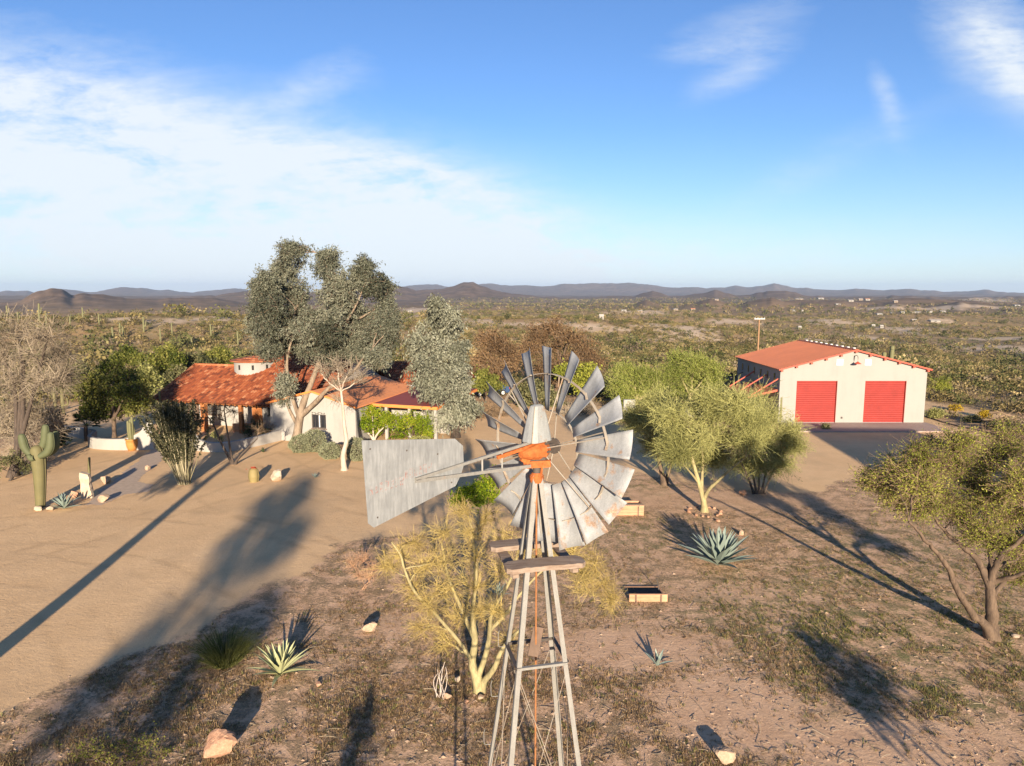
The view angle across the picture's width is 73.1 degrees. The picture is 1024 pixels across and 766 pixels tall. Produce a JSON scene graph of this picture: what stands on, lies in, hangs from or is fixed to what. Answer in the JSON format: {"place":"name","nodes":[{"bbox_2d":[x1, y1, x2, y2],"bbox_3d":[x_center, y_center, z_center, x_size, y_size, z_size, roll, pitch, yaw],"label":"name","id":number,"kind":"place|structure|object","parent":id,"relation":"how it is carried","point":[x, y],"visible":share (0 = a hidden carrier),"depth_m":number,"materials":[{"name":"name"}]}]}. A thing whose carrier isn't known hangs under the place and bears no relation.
{"place":"outdoors","nodes":[
{"label":"outdoors","id":0,"kind":"place"},
{"bbox_2d":[69,412,102,441],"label":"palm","id":1,"kind":"object","parent":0,"point":[85,426],"visible":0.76,"depth_m":54.41,"materials":[{"name":"green plant"}]},
{"bbox_2d":[85,449,162,504],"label":"path","id":2,"kind":"structure","parent":0,"point":[125,482],"depth_m":42.80,"materials":[{"name":"concrete"}]},
{"bbox_2d":[0,282,1023,765],"bbox_3d":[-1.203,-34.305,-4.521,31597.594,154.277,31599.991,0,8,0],"label":"ground","id":3,"kind":"structure","parent":0,"point":[86,592],"depth_m":27.42,"materials":[{"name":"soil"}]},
{"bbox_2d":[0,448,31,480],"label":"shrub","id":4,"kind":"object","parent":3,"relation":"on","point":[7,460],"visible":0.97,"depth_m":43.18,"materials":[{"name":"green plant"}]},
{"bbox_2d":[18,424,59,507],"bbox_3d":[-25.599,4.594,37.639,2.054,4.703,1.082,0,8,0],"label":"saguaro","id":5,"kind":"object","parent":3,"relation":"on","point":[42,451],"visible":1,"depth_m":37.40,"materials":[{"name":"plant"}]},
{"bbox_2d":[0,388,79,462],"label":"shrub","id":6,"kind":"object","parent":3,"relation":"on","point":[33,430],"visible":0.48,"depth_m":47.21,"materials":[{"name":"brown plant"}]},
{"bbox_2d":[0,301,86,477],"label":"bare tree","id":7,"kind":"object","parent":3,"relation":"on","point":[64,374],"visible":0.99,"depth_m":42.80,"materials":[{"name":"brown plant"}]},
{"bbox_2d":[38,406,72,445],"bbox_3d":[-34.530,3.471,52.286,2.275,4.260,5.205,-6,10,-38],"label":"shrub","id":8,"kind":"object","parent":3,"relation":"on","point":[62,440],"visible":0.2,"depth_m":51.42,"materials":[{"name":"green plant"}]},
{"bbox_2d":[60,389,68,413],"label":"saguaro","id":9,"kind":"object","parent":3,"relation":"on","point":[62,399],"visible":0.59,"depth_m":66.71,"materials":[{"name":"plant"}]},
{"bbox_2d":[51,493,78,508],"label":"agave","id":10,"kind":"object","parent":3,"relation":"on","point":[63,502],"visible":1,"depth_m":37.46,"materials":[{"name":"plant"}]},
{"bbox_2d":[46,357,92,401],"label":"mesquite tree","id":11,"kind":"object","parent":3,"relation":"on","point":[83,368],"visible":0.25,"depth_m":74.64,"materials":[{"name":"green plant"}]},
{"bbox_2d":[79,471,94,497],"bbox_3d":[-24.369,5.849,39.627,0.675,1.562,0.391,0,8,0],"label":"rock","id":12,"kind":"object","parent":3,"relation":"on","point":[86,488],"visible":1,"depth_m":39.49,"materials":[{"name":"stone"}]},
{"bbox_2d":[97,494,109,502],"bbox_3d":[-22.959,6.513,38.900,0.627,0.487,0.459,0,8,0],"label":"rock","id":13,"kind":"object","parent":3,"relation":"on","point":[102,498],"visible":1,"depth_m":38.74,"materials":[{"name":"beige stone"}]},
{"bbox_2d":[101,476,110,483],"bbox_3d":[-25.048,5.996,42.653,0.546,0.570,0.425,0,8,0],"label":"rock","id":14,"kind":"object","parent":3,"relation":"on","point":[105,479],"visible":1,"depth_m":42.49,"materials":[{"name":"beige stone"}]},
{"bbox_2d":[64,421,154,449],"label":"courtyard wall","id":15,"kind":"structure","parent":3,"relation":"on","point":[144,440],"depth_m":51.68,"materials":[{"name":"white paint"}]},
{"bbox_2d":[70,358,156,437],"bbox_3d":[-31.122,1.358,54.465,6.255,6.803,5.793,0,8,0],"label":"mesquite tree","id":16,"kind":"object","parent":3,"relation":"on","point":[127,394],"visible":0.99,"depth_m":53.92,"materials":[{"name":"green plant"}]},
{"bbox_2d":[60,721,176,765],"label":"shrub","id":17,"kind":"object","parent":3,"relation":"on","point":[125,761],"visible":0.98,"depth_m":17.32,"materials":[{"name":"green plant"}]},
{"bbox_2d":[108,341,146,368],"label":"mesquite tree","id":18,"kind":"object","parent":3,"relation":"on","point":[131,354],"visible":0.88,"depth_m":91.33,"materials":[{"name":"green plant"}]},
{"bbox_2d":[125,417,137,450],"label":"potted cactus","id":19,"kind":"object","parent":3,"relation":"on","point":[131,443],"visible":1,"depth_m":51.22,"materials":[{"name":"plant"}]},
{"bbox_2d":[136,360,167,396],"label":"mesquite tree","id":20,"kind":"object","parent":3,"relation":"on","point":[160,383],"visible":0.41,"depth_m":76.61,"materials":[{"name":"green plant"}]},
{"bbox_2d":[146,341,187,376],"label":"mesquite tree","id":21,"kind":"object","parent":3,"relation":"on","point":[166,359],"visible":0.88,"depth_m":80.93,"materials":[{"name":"green plant"}]},
{"bbox_2d":[158,363,186,386],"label":"mesquite tree","id":22,"kind":"object","parent":3,"relation":"on","point":[175,373],"visible":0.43,"depth_m":79.03,"materials":[{"name":"green plant"}]},
{"bbox_2d":[137,396,214,484],"bbox_3d":[-20.388,3.590,41.900,4.300,5.534,3.048,0,8,0],"label":"ocotillo","id":23,"kind":"object","parent":3,"relation":"on","point":[177,441],"visible":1,"depth_m":41.71,"materials":[{"name":"green plant"}]},
{"bbox_2d":[180,348,217,368],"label":"mesquite tree","id":24,"kind":"object","parent":3,"relation":"on","point":[193,358],"visible":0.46,"depth_m":83.53,"materials":[{"name":"green plant"}]},
{"bbox_2d":[200,343,234,363],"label":"mesquite tree","id":25,"kind":"object","parent":3,"relation":"on","point":[223,355],"visible":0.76,"depth_m":86.79,"materials":[{"name":"green plant"}]},
{"bbox_2d":[209,427,225,441],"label":"shrub","id":26,"kind":"object","parent":3,"relation":"on","point":[215,436],"visible":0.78,"depth_m":53.77,"materials":[{"name":"green plant"}]},
{"bbox_2d":[203,729,236,757],"bbox_3d":[-7.318,9.134,17.460,0.813,0.691,0.655,0,8,0],"label":"rock","id":27,"kind":"object","parent":3,"relation":"on","point":[221,742],"visible":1,"depth_m":17.29,"materials":[{"name":"stone"}]},
{"bbox_2d":[183,621,265,675],"bbox_3d":[-9.120,8.404,21.982,2.756,1.008,2.795,-7,10,-44],"label":"grass clump","id":28,"kind":"object","parent":3,"relation":"on","point":[233,649],"visible":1,"depth_m":21.87,"materials":[{"name":"plant"}]},
{"bbox_2d":[193,397,270,464],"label":"small tree","id":29,"kind":"object","parent":3,"relation":"on","point":[231,460],"visible":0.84,"depth_m":47.02,"materials":[{"name":"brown plant"}]},
{"bbox_2d":[196,429,281,451],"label":"courtyard wall","id":30,"kind":"structure","parent":3,"relation":"on","point":[265,438],"depth_m":51.90,"materials":[{"name":"white paint"}]},
{"bbox_2d":[232,423,257,431],"bbox_3d":[-22.455,3.769,58.249,2.080,0.710,0.300,0,8,0],"label":"brick planter","id":31,"kind":"object","parent":3,"relation":"on","point":[235,426],"visible":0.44,"depth_m":58.10,"materials":[{"name":"brick"}]},
{"bbox_2d":[246,467,259,482],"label":"barrel cactus","id":32,"kind":"object","parent":3,"relation":"on","point":[253,475],"visible":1,"depth_m":42.77,"materials":[{"name":"plant"}]},
{"bbox_2d":[238,417,273,437],"bbox_3d":[-20.832,3.821,55.824,2.194,1.573,4.599,-5,9,-32],"label":"shrub","id":33,"kind":"object","parent":3,"relation":"on","point":[250,427],"visible":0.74,"depth_m":56.09,"materials":[{"name":"green plant"}]},
{"bbox_2d":[270,469,281,480],"bbox_3d":[-14.725,5.818,43.235,0.658,0.723,0.652,-4,9,-30],"label":"rock","id":34,"kind":"object","parent":3,"relation":"on","point":[276,475],"visible":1,"depth_m":43.15,"materials":[{"name":"stone"}]},
{"bbox_2d":[251,638,319,686],"bbox_3d":[-7.073,8.429,21.204,1.986,1.098,1.902,-6,9,-37],"label":"agave","id":35,"kind":"object","parent":3,"relation":"on","point":[279,664],"visible":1,"depth_m":21.19,"materials":[{"name":"plant"}]},
{"bbox_2d":[287,433,313,452],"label":"shrub","id":36,"kind":"object","parent":3,"relation":"on","point":[293,447],"visible":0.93,"depth_m":50.48,"materials":[{"name":"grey plant"}]},
{"bbox_2d":[301,428,326,452],"bbox_3d":[-14.626,4.220,51.079,1.962,1.818,1.753,0,8,0],"label":"shrub","id":37,"kind":"object","parent":3,"relation":"on","point":[311,433],"visible":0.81,"depth_m":50.73,"materials":[{"name":"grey plant"}]},
{"bbox_2d":[152,352,476,443],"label":"house","id":38,"kind":"structure","parent":3,"relation":"on","point":[244,384],"depth_m":58.71,"materials":[{"name":"paint"}]},
{"bbox_2d":[207,404,220,415],"bbox_3d":[-26.525,2.179,61.131,1.960,1.380,0.190,2,8,16],"label":"window","id":39,"kind":"structure","parent":38,"relation":"in","point":[216,407],"depth_m":61.13,"materials":[{"name":"glass"}]},
{"bbox_2d":[252,406,262,426],"bbox_3d":[-22.105,2.753,59.919,1.000,2.200,0.142,2,8,16],"label":"door","id":40,"kind":"structure","parent":38,"relation":"in","point":[256,411],"depth_m":59.93,"materials":[{"name":"wood"}]},
{"bbox_2d":[311,414,326,429],"bbox_3d":[-15.027,3.026,53.936,1.410,1.180,0.190,2,8,16],"label":"window","id":41,"kind":"structure","parent":38,"relation":"in","point":[316,417],"depth_m":53.97,"materials":[{"name":"glass"}]},
{"bbox_2d":[238,235,406,443],"bbox_3d":[-14.589,-3.160,53.118,13.516,16.208,7.905,0,8,0],"label":"eucalyptus tree","id":42,"kind":"object","parent":3,"relation":"on","point":[346,310],"visible":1,"depth_m":51.75,"materials":[{"name":"green plant"}]},
{"bbox_2d":[317,441,340,459],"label":"shrub","id":43,"kind":"object","parent":3,"relation":"on","point":[324,451],"visible":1,"depth_m":48.58,"materials":[{"name":"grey plant"}]},
{"bbox_2d":[308,351,371,470],"bbox_3d":[-11.229,1.926,45.297,4.071,8.084,3.576,2,8,14],"label":"bare tree","id":44,"kind":"object","parent":3,"relation":"on","point":[338,400],"visible":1,"depth_m":45.27,"materials":[{"name":"beige plant"}]},
{"bbox_2d":[346,436,362,461],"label":"shrub","id":45,"kind":"object","parent":3,"relation":"on","point":[351,453],"visible":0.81,"depth_m":47.98,"materials":[{"name":"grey plant"}]},
{"bbox_2d":[334,543,380,589],"bbox_3d":[-5.940,7.343,27.333,2.147,2.014,1.575,0,8,0],"label":"shrub","id":46,"kind":"object","parent":3,"relation":"on","point":[359,576],"visible":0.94,"depth_m":27.30,"materials":[{"name":"plant"}]},
{"bbox_2d":[361,621,376,631],"bbox_3d":[-4.942,8.471,23.959,0.539,0.374,0.435,0,8,0],"label":"rock","id":47,"kind":"object","parent":3,"relation":"on","point":[370,627],"visible":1,"depth_m":23.83,"materials":[{"name":"beige stone"}]},
{"bbox_2d":[359,404,393,439],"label":"citrus tree","id":48,"kind":"object","parent":3,"relation":"on","point":[376,426],"visible":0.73,"depth_m":54.01,"materials":[{"name":"green plant"}]},
{"bbox_2d":[386,408,435,439],"bbox_3d":[-7.945,3.297,53.500,4.237,3.222,5.018,0,8,0],"label":"hedge","id":49,"kind":"object","parent":3,"relation":"on","point":[400,429],"visible":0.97,"depth_m":52.86,"materials":[{"name":"green plant"}]},
{"bbox_2d":[409,435,429,438],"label":"shrub","id":50,"kind":"object","parent":3,"relation":"on","point":[420,437],"visible":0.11,"depth_m":50.33,"materials":[{"name":"green plant"}]},
{"bbox_2d":[433,662,446,699],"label":"dead stems","id":51,"kind":"object","parent":3,"relation":"on","point":[441,687],"visible":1,"depth_m":20.00,"materials":[{"name":"plant"}]},
{"bbox_2d":[399,293,485,438],"bbox_3d":[-5.457,-1.161,54.258,7.090,11.890,5.792,0,8,0],"label":"eucalyptus tree","id":52,"kind":"object","parent":3,"relation":"on","point":[452,377],"visible":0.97,"depth_m":53.59,"materials":[{"name":"green plant"}]},
{"bbox_2d":[446,464,513,540],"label":"citrus tree","id":53,"kind":"object","parent":3,"relation":"on","point":[477,487],"visible":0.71,"depth_m":32.73,"materials":[{"name":"green plant"}]},
{"bbox_2d":[471,362,506,403],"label":"mesquite tree","id":54,"kind":"object","parent":3,"relation":"on","point":[482,377],"visible":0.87,"depth_m":70.94,"materials":[{"name":"green plant"}]},
{"bbox_2d":[474,385,509,396],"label":"parked car","id":55,"kind":"object","parent":3,"relation":"on","point":[506,389],"visible":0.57,"depth_m":78.63,"materials":[{"name":"blue paint"}]},
{"bbox_2d":[474,395,517,418],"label":"shrub","id":56,"kind":"object","parent":3,"relation":"on","point":[488,408],"visible":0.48,"depth_m":65.42,"materials":[{"name":"brown plant"}]},
{"bbox_2d":[361,346,634,765],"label":"windmill","id":57,"kind":"object","parent":3,"relation":"on","point":[401,476],"visible":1,"depth_m":9.06,"materials":[{"name":"metal"}]},
{"bbox_2d":[465,326,531,392],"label":"mesquite tree","id":58,"kind":"object","parent":3,"relation":"on","point":[487,345],"visible":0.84,"depth_m":75.87,"materials":[{"name":"brown plant"}]},
{"bbox_2d":[488,582,509,594],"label":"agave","id":59,"kind":"object","parent":3,"relation":"on","point":[497,590],"visible":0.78,"depth_m":26.79,"materials":[{"name":"plant"}]},
{"bbox_2d":[366,489,632,694],"bbox_3d":[-0.389,6.198,20.092,7.905,6.217,3.335,0,8,-4],"label":"palo verde tree","id":60,"kind":"object","parent":3,"relation":"on","point":[479,683],"visible":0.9,"depth_m":20.04,"materials":[{"name":"yellow plant"}]},
{"bbox_2d":[0,476,1023,765],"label":"dry grass","id":61,"kind":"structure","parent":3,"relation":"on","point":[364,712],"depth_m":20.46,"materials":[{"name":"plant"}]},
{"bbox_2d":[0,297,1023,436],"bbox_3d":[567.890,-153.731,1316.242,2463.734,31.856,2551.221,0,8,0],"label":"desert scrub","id":62,"kind":"object","parent":3,"relation":"on","point":[602,339],"visible":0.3,"depth_m":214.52,"materials":[{"name":"plant"}]},
{"bbox_2d":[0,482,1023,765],"bbox_3d":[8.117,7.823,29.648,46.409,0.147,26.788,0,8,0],"label":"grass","id":63,"kind":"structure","parent":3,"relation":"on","point":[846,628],"depth_m":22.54,"materials":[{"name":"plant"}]},
{"bbox_2d":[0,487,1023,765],"bbox_3d":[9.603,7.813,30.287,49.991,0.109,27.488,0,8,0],"label":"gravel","id":64,"kind":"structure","parent":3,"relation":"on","point":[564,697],"depth_m":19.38,"materials":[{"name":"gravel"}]},
{"bbox_2d":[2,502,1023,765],"bbox_3d":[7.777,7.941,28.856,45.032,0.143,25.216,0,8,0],"label":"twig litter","id":65,"kind":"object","parent":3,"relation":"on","point":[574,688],"visible":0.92,"depth_m":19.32,"materials":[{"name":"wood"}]},
{"bbox_2d":[508,377,568,407],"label":"shrub","id":66,"kind":"object","parent":3,"relation":"on","point":[526,394],"visible":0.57,"depth_m":70.58,"materials":[{"name":"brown plant"}]},
{"bbox_2d":[516,308,610,393],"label":"mesquite tree","id":67,"kind":"object","parent":3,"relation":"on","point":[536,343],"visible":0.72,"depth_m":79.10,"materials":[{"name":"brown plant"}]},
{"bbox_2d":[552,395,600,415],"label":"shrub","id":68,"kind":"object","parent":3,"relation":"on","point":[590,408],"visible":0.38,"depth_m":65.80,"materials":[{"name":"brown plant"}]},
{"bbox_2d":[551,357,602,395],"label":"mesquite tree","id":69,"kind":"object","parent":3,"relation":"on","point":[582,375],"visible":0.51,"depth_m":73.52,"materials":[{"name":"green plant"}]},
{"bbox_2d":[618,500,643,515],"bbox_3d":[6.083,6.659,36.934,1.750,0.555,1.050,0,8,0],"label":"raised bed","id":70,"kind":"object","parent":3,"relation":"on","point":[633,507],"visible":0.57,"depth_m":36.48,"materials":[{"name":"wood"}]},
{"bbox_2d":[600,357,673,408],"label":"palo verde tree","id":71,"kind":"object","parent":3,"relation":"on","point":[624,376],"visible":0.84,"depth_m":68.16,"materials":[{"name":"green plant"}]},
{"bbox_2d":[624,586,667,601],"bbox_3d":[5.191,8.106,26.933,1.450,0.296,1.330,0,8,0],"label":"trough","id":72,"kind":"object","parent":3,"relation":"on","point":[641,594],"visible":0.92,"depth_m":26.32,"materials":[{"name":"wood"}]},
{"bbox_2d":[612,379,692,485],"bbox_3d":[8.498,2.720,41.689,4.957,7.493,5.504,0,8,0],"label":"palo verde tree","id":73,"kind":"object","parent":3,"relation":"on","point":[633,419],"visible":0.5,"depth_m":42.15,"materials":[{"name":"green plant"}]},
{"bbox_2d":[646,648,671,665],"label":"agave","id":74,"kind":"object","parent":3,"relation":"on","point":[658,657],"visible":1,"depth_m":21.80,"materials":[{"name":"plant"}]},
{"bbox_2d":[654,342,732,404],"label":"palo verde tree","id":75,"kind":"object","parent":3,"relation":"on","point":[681,362],"visible":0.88,"depth_m":69.65,"materials":[{"name":"green plant"}]},
{"bbox_2d":[637,374,780,512],"bbox_3d":[10.273,3.229,36.572,7.588,7.783,5.954,0,8,0],"label":"palo verde tree","id":76,"kind":"object","parent":3,"relation":"on","point":[673,448],"visible":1,"depth_m":35.65,"materials":[{"name":"green plant"}]},
{"bbox_2d":[679,526,754,568],"bbox_3d":[8.914,6.969,29.692,3.042,1.800,3.449,-4,8,-26],"label":"agave","id":77,"kind":"object","parent":3,"relation":"on","point":[719,548],"visible":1,"depth_m":29.55,"materials":[{"name":"plant"}]},
{"bbox_2d":[712,745,735,764],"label":"rock","id":78,"kind":"object","parent":3,"relation":"on","point":[725,755],"visible":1,"depth_m":17.27,"materials":[{"name":"beige stone"}]},
{"bbox_2d":[718,379,815,493],"bbox_3d":[14.869,3.078,40.383,5.597,7.137,4.834,3,8,24],"label":"palo verde tree","id":79,"kind":"object","parent":3,"relation":"on","point":[787,442],"visible":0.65,"depth_m":40.15,"materials":[{"name":"green plant"}]},
{"bbox_2d":[726,339,932,421],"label":"barn","id":80,"kind":"structure","parent":3,"relation":"on","point":[823,382],"depth_m":61.81,"materials":[{"name":"paint"}]},
{"bbox_2d":[795,381,837,421],"bbox_3d":[27.165,1.697,61.881,3.630,3.840,0.220,0,7,0],"label":"door","id":81,"kind":"structure","parent":80,"relation":"in","point":[815,400],"depth_m":61.91,"materials":[{"name":"red paint"}]},
{"bbox_2d":[863,381,906,421],"bbox_3d":[33.285,1.697,61.881,3.670,3.840,0.220,0,7,0],"label":"door","id":82,"kind":"structure","parent":80,"relation":"in","point":[884,401],"depth_m":61.93,"materials":[{"name":"red paint"}]},
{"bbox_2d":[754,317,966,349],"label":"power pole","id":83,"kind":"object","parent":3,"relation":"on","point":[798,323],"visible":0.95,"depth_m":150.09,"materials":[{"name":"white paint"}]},
{"bbox_2d":[778,422,953,431],"bbox_3d":[30.510,3.942,60.077,13.280,0.300,3.896,0,8,0],"label":"concrete apron","id":84,"kind":"object","parent":3,"relation":"on","point":[879,426],"visible":0.57,"depth_m":59.68,"materials":[{"name":"concrete"}]},
{"bbox_2d":[820,423,831,428],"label":"shrub","id":85,"kind":"object","parent":84,"relation":"on","point":[825,426],"visible":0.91,"depth_m":59.12,"materials":[{"name":"green plant"}]},
{"bbox_2d":[882,345,894,358],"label":"organ pipe cactus","id":86,"kind":"object","parent":3,"relation":"on","point":[891,351],"visible":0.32,"depth_m":83.83,"materials":[{"name":"plant"}]},
{"bbox_2d":[918,430,941,448],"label":"shrub","id":87,"kind":"object","parent":3,"relation":"on","point":[931,439],"visible":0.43,"depth_m":51.87,"materials":[{"name":"green plant"}]},
{"bbox_2d":[843,416,1023,642],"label":"mesquite tree","id":88,"kind":"object","parent":3,"relation":"on","point":[907,485],"visible":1,"depth_m":23.20,"materials":[{"name":"green plant"}]},
{"bbox_2d":[924,407,947,418],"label":"shrub","id":89,"kind":"object","parent":3,"relation":"on","point":[934,412],"visible":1,"depth_m":64.56,"materials":[{"name":"green plant"}]},
{"bbox_2d":[925,388,951,401],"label":"desert shrub","id":90,"kind":"object","parent":3,"relation":"on","point":[944,392],"visible":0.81,"depth_m":75.33,"materials":[{"name":"plant"}]},
{"bbox_2d":[927,375,952,392],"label":"shrub","id":91,"kind":"object","parent":3,"relation":"on","point":[941,382],"visible":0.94,"depth_m":76.45,"materials":[{"name":"green plant"}]},
{"bbox_2d":[935,391,965,401],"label":"desert shrub","id":92,"kind":"object","parent":3,"relation":"on","point":[951,396],"visible":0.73,"depth_m":74.44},
{"bbox_2d":[947,404,963,410],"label":"shrub","id":93,"kind":"object","parent":3,"relation":"on","point":[957,406],"visible":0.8,"depth_m":68.61,"materials":[{"name":"yellow plant"}]},
{"bbox_2d":[954,393,974,403],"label":"desert shrub","id":94,"kind":"object","parent":3,"relation":"on","point":[961,395],"visible":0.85,"depth_m":73.61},
{"bbox_2d":[953,384,982,397],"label":"desert shrub","id":95,"kind":"object","parent":3,"relation":"on","point":[968,390],"visible":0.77,"depth_m":77.91,"materials":[{"name":"plant"}]},
{"bbox_2d":[925,416,1015,438],"bbox_3d":[39.898,3.923,59.383,1.180,0.087,12.012,-2,8,-13],"label":"pipe","id":96,"kind":"object","parent":3,"relation":"on","point":[958,425],"visible":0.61,"depth_m":60.61,"materials":[{"name":"metal"}]},
{"bbox_2d":[959,412,983,422],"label":"shrub","id":97,"kind":"object","parent":3,"relation":"on","point":[968,418],"visible":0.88,"depth_m":62.62,"materials":[{"name":"green plant"}]},
{"bbox_2d":[977,408,992,417],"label":"shrub","id":98,"kind":"object","parent":3,"relation":"on","point":[982,413],"visible":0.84,"depth_m":64.66,"materials":[{"name":"yellow plant"}]},
{"bbox_2d":[982,379,1008,392],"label":"desert shrub","id":99,"kind":"object","parent":3,"relation":"on","point":[996,385],"visible":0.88,"depth_m":81.62,"materials":[{"name":"plant"}]},
{"bbox_2d":[969,407,1023,429],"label":"brush pile","id":100,"kind":"object","parent":3,"relation":"on","point":[987,419],"visible":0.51,"depth_m":59.40,"materials":[{"name":"wood"}]},
{"bbox_2d":[982,400,1015,411],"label":"desert shrub","id":101,"kind":"object","parent":3,"relation":"on","point":[995,409],"visible":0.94,"depth_m":68.21,"materials":[{"name":"plant"}]},
{"bbox_2d":[982,413,1019,427],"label":"desert shrub","id":102,"kind":"object","parent":3,"relation":"on","point":[988,416],"visible":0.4,"depth_m":60.08,"materials":[{"name":"plant"}]},
{"bbox_2d":[995,397,1021,407],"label":"desert shrub","id":103,"kind":"object","parent":3,"relation":"on","point":[1007,402],"visible":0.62,"depth_m":69.73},
{"bbox_2d":[998,417,1023,431],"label":"desert shrub","id":104,"kind":"object","parent":3,"relation":"on","point":[1012,423],"visible":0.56,"depth_m":57.46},
{"bbox_2d":[1000,401,1023,413],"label":"desert shrub","id":105,"kind":"object","parent":3,"relation":"on","point":[1018,406],"visible":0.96,"depth_m":67.56,"materials":[{"name":"plant"}]},
{"bbox_2d":[0,0,1023,292],"label":"sky","id":106,"kind":"structure","parent":0,"point":[150,144],"materials":[{"name":"blue"}]},
{"bbox_2d":[623,399,634,411],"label":"gate pier","id":107,"kind":"structure","parent":0,"point":[626,400],"depth_m":62.79,"materials":[{"name":"white paint"}]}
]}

